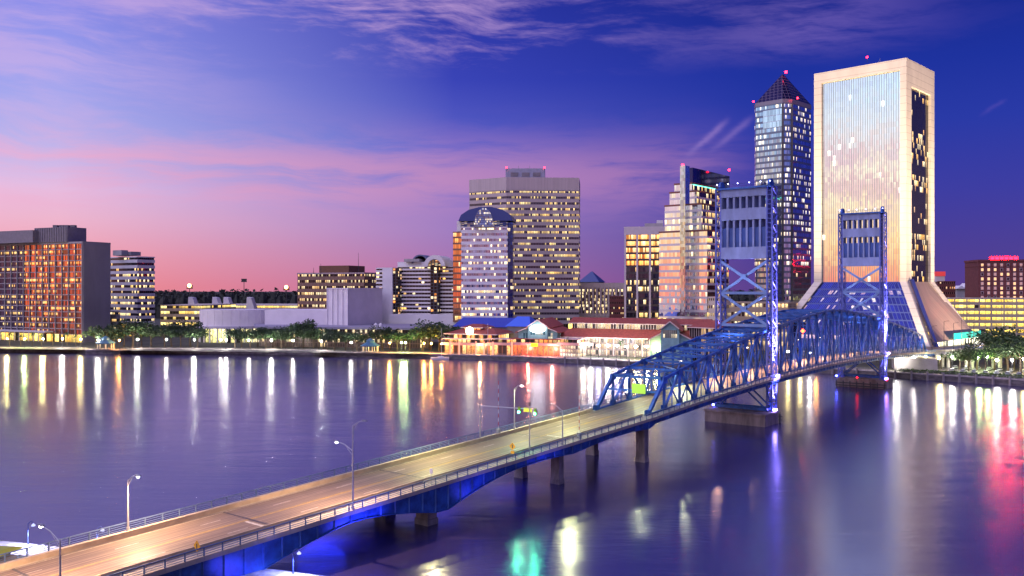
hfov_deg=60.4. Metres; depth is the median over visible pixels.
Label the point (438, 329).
shade tree
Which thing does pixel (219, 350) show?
road
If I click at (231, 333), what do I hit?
shade tree
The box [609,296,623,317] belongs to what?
brick block
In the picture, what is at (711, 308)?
stone block
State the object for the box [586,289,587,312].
window
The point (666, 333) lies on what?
gable window
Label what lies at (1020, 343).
shade tree
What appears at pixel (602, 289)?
window
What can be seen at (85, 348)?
riverside path
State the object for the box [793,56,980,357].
skyscraper
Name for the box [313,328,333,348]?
shade tree
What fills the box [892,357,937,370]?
building
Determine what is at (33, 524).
path lamp
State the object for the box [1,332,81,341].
lobby window
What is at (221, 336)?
foyer window
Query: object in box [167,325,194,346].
shade tree
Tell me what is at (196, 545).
warning sign
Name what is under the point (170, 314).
parking deck
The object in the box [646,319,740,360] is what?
market pavilion
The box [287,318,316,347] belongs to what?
shade tree
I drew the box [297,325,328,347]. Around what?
shade tree
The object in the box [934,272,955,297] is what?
brick block
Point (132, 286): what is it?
office tower
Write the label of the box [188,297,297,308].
convention hall
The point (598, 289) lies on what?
window
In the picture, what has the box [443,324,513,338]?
dining pavilion
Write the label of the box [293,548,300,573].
path lamp
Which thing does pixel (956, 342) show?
entrance window
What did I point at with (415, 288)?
hotel tower
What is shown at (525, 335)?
gable window
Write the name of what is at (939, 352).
elevated ramp
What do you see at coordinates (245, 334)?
shade tree
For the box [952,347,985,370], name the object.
shade tree
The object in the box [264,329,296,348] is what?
shade tree
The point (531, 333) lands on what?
gable window
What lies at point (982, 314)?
parking garage
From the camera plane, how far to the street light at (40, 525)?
95.59 m
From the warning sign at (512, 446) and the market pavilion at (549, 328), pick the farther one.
the market pavilion at (549, 328)
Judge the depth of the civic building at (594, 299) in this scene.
722.47 m
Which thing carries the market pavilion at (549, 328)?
on the ground
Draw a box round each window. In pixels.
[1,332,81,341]
[202,329,256,342]
[428,259,440,265]
[474,208,493,226]
[523,333,552,338]
[530,331,544,334]
[561,337,648,356]
[572,323,689,329]
[582,289,583,312]
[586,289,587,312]
[590,289,591,312]
[594,289,595,312]
[598,289,599,313]
[602,289,603,313]
[663,330,676,337]
[763,108,781,128]
[935,337,978,357]
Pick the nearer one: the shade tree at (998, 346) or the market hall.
the shade tree at (998, 346)
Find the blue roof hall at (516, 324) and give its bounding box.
[453,316,535,337]
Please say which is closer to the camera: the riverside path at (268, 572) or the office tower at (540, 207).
the riverside path at (268, 572)
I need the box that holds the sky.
[0,0,1023,291]
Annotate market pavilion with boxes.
[515,317,568,338]
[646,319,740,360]
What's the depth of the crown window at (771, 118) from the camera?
607.82 m
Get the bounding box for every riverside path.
[0,347,1022,378]
[0,541,318,575]
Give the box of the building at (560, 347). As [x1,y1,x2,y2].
[442,337,588,356]
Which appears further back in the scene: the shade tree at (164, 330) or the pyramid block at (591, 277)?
the pyramid block at (591, 277)
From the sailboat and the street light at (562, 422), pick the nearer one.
the street light at (562, 422)
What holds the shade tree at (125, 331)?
on the ground
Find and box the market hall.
[560,317,711,356]
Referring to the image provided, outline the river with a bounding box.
[0,352,1023,575]
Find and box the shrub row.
[899,368,1023,377]
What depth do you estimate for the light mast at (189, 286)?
999.50 m
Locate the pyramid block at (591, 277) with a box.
[580,271,604,282]
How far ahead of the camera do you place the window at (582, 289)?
724.54 m
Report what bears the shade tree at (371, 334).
on the ground
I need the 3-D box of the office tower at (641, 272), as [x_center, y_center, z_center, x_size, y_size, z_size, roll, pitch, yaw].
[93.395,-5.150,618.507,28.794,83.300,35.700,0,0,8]
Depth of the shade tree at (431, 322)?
515.35 m
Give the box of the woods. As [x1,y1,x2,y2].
[154,287,754,318]
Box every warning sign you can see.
[194,541,199,555]
[510,442,514,453]
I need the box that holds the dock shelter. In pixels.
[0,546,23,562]
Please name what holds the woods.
on the ground
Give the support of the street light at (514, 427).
on the lift bridge
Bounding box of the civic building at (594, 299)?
[580,283,623,317]
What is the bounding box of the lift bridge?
[0,178,984,575]
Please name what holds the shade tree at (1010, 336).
on the ground
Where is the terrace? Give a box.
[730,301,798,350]
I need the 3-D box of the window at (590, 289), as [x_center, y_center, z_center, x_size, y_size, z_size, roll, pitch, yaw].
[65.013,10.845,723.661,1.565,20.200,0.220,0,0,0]
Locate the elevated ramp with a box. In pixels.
[921,347,1023,368]
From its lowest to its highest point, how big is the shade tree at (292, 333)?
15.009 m
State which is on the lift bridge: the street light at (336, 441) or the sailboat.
the street light at (336, 441)
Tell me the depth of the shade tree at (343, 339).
512.18 m
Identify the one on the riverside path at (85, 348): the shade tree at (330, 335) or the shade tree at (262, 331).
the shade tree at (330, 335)
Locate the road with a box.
[0,348,605,355]
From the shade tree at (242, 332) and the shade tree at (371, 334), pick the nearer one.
the shade tree at (371, 334)
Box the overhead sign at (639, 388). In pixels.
[632,383,645,393]
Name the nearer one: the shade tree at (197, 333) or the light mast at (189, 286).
the shade tree at (197, 333)
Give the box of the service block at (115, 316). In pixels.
[111,311,119,339]
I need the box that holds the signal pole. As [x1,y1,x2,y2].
[529,402,529,453]
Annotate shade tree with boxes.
[80,328,107,347]
[87,323,121,347]
[102,329,125,347]
[106,317,160,347]
[121,326,138,346]
[130,328,152,346]
[131,324,164,346]
[148,326,178,347]
[157,322,188,346]
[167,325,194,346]
[170,319,210,346]
[182,327,211,347]
[222,328,246,348]
[226,328,253,346]
[233,327,264,348]
[249,326,279,348]
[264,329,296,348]
[276,326,308,348]
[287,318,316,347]
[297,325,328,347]
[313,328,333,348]
[321,329,346,350]
[334,332,356,350]
[342,330,368,351]
[367,324,395,350]
[380,329,402,349]
[383,331,411,350]
[406,323,436,350]
[408,318,444,349]
[420,322,459,350]
[430,324,462,340]
[944,349,974,369]
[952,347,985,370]
[955,345,996,369]
[964,330,1023,364]
[977,324,1023,364]
[981,341,1005,369]
[984,340,1023,370]
[995,336,1023,371]
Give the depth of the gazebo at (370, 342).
496.77 m
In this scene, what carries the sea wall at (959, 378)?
on the ground
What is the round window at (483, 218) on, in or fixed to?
in the office tower at (483, 261)
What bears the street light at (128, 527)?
on the lift bridge
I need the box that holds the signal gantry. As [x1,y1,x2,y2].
[479,405,537,437]
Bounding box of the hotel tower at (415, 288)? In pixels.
[376,255,456,341]
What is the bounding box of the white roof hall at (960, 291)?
[955,283,964,297]
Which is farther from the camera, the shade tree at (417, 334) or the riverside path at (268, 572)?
the shade tree at (417, 334)
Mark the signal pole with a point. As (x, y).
(529, 427)
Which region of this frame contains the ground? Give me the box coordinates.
[0,292,1022,377]
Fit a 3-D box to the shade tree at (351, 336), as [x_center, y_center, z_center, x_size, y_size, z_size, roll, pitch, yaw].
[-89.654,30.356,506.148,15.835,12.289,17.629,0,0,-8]
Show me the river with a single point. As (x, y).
(826, 476)
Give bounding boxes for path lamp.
[27,521,34,544]
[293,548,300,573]
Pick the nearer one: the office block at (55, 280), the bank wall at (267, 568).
the bank wall at (267, 568)
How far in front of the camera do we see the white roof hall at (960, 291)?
902.51 m
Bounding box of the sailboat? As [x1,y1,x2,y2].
[431,328,448,359]
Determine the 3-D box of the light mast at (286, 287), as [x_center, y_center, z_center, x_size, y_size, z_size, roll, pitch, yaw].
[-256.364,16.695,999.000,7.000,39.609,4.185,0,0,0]
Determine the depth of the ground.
549.06 m
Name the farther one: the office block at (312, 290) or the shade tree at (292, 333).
the office block at (312, 290)
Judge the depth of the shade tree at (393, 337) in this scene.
505.04 m
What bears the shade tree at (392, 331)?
on the ground
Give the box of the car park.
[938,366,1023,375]
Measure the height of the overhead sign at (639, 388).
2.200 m
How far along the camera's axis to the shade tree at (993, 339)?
414.81 m
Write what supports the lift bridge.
in the river
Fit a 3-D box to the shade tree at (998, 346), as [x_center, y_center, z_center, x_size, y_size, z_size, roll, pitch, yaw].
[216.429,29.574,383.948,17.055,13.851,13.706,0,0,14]
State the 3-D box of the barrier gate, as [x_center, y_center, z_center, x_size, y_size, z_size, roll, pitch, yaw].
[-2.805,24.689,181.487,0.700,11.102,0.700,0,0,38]
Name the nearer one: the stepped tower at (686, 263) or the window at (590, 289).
the stepped tower at (686, 263)
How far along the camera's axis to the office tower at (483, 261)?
586.64 m
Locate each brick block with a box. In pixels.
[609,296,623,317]
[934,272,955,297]
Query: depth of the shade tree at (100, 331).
531.24 m
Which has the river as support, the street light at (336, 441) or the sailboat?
the sailboat
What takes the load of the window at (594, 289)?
in the civic building at (594, 299)
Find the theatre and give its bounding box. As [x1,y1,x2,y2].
[196,288,428,347]
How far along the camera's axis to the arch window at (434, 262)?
606.63 m
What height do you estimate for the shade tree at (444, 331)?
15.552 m
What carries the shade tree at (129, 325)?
on the ground
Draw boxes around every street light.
[38,523,60,575]
[126,474,140,530]
[334,420,367,509]
[513,384,523,428]
[549,404,563,444]
[961,319,966,348]
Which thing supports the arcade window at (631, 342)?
in the market hall
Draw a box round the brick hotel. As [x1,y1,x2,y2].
[964,256,1023,297]
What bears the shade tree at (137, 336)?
on the ground
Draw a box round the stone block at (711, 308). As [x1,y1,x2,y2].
[708,297,730,321]
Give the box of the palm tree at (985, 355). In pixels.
[981,352,989,369]
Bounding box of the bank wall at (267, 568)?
[0,540,324,575]
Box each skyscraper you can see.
[753,71,810,301]
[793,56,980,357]
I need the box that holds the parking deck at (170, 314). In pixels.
[160,304,235,333]
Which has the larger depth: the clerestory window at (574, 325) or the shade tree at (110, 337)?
the shade tree at (110, 337)
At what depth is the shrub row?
368.29 m
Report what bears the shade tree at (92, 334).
on the ground
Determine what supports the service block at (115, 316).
on the ground
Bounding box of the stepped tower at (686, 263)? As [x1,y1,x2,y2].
[659,164,729,318]
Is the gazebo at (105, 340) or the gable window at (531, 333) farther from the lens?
the gazebo at (105, 340)
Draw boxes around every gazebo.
[96,336,114,349]
[360,338,379,352]
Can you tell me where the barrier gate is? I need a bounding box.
[496,381,500,433]
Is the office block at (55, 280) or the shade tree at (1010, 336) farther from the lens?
the office block at (55, 280)
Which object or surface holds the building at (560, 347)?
on the ground
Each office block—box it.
[0,225,110,341]
[297,253,375,308]
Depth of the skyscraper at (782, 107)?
609.16 m
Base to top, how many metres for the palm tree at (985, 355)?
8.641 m
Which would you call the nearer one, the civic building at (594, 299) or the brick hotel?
the brick hotel
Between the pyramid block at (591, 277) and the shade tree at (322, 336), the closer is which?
the shade tree at (322, 336)
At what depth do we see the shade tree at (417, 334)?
504.81 m
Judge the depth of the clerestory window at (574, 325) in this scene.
477.78 m
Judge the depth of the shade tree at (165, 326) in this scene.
545.37 m
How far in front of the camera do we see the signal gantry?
174.70 m
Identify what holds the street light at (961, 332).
on the elevated ramp
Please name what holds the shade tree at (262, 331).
on the ground
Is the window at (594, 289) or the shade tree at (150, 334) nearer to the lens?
the shade tree at (150, 334)
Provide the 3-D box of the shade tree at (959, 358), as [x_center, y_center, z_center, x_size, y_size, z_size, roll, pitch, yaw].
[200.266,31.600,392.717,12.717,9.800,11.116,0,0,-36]
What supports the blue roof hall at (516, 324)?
on the ground
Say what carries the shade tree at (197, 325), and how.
on the ground
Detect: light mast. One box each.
[186,284,192,296]
[283,285,289,303]
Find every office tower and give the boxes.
[111,250,154,335]
[453,207,516,321]
[469,166,579,328]
[624,220,664,317]
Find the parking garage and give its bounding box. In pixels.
[925,297,1023,340]
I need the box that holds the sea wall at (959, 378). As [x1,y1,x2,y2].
[0,346,1023,385]
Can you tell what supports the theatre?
on the ground

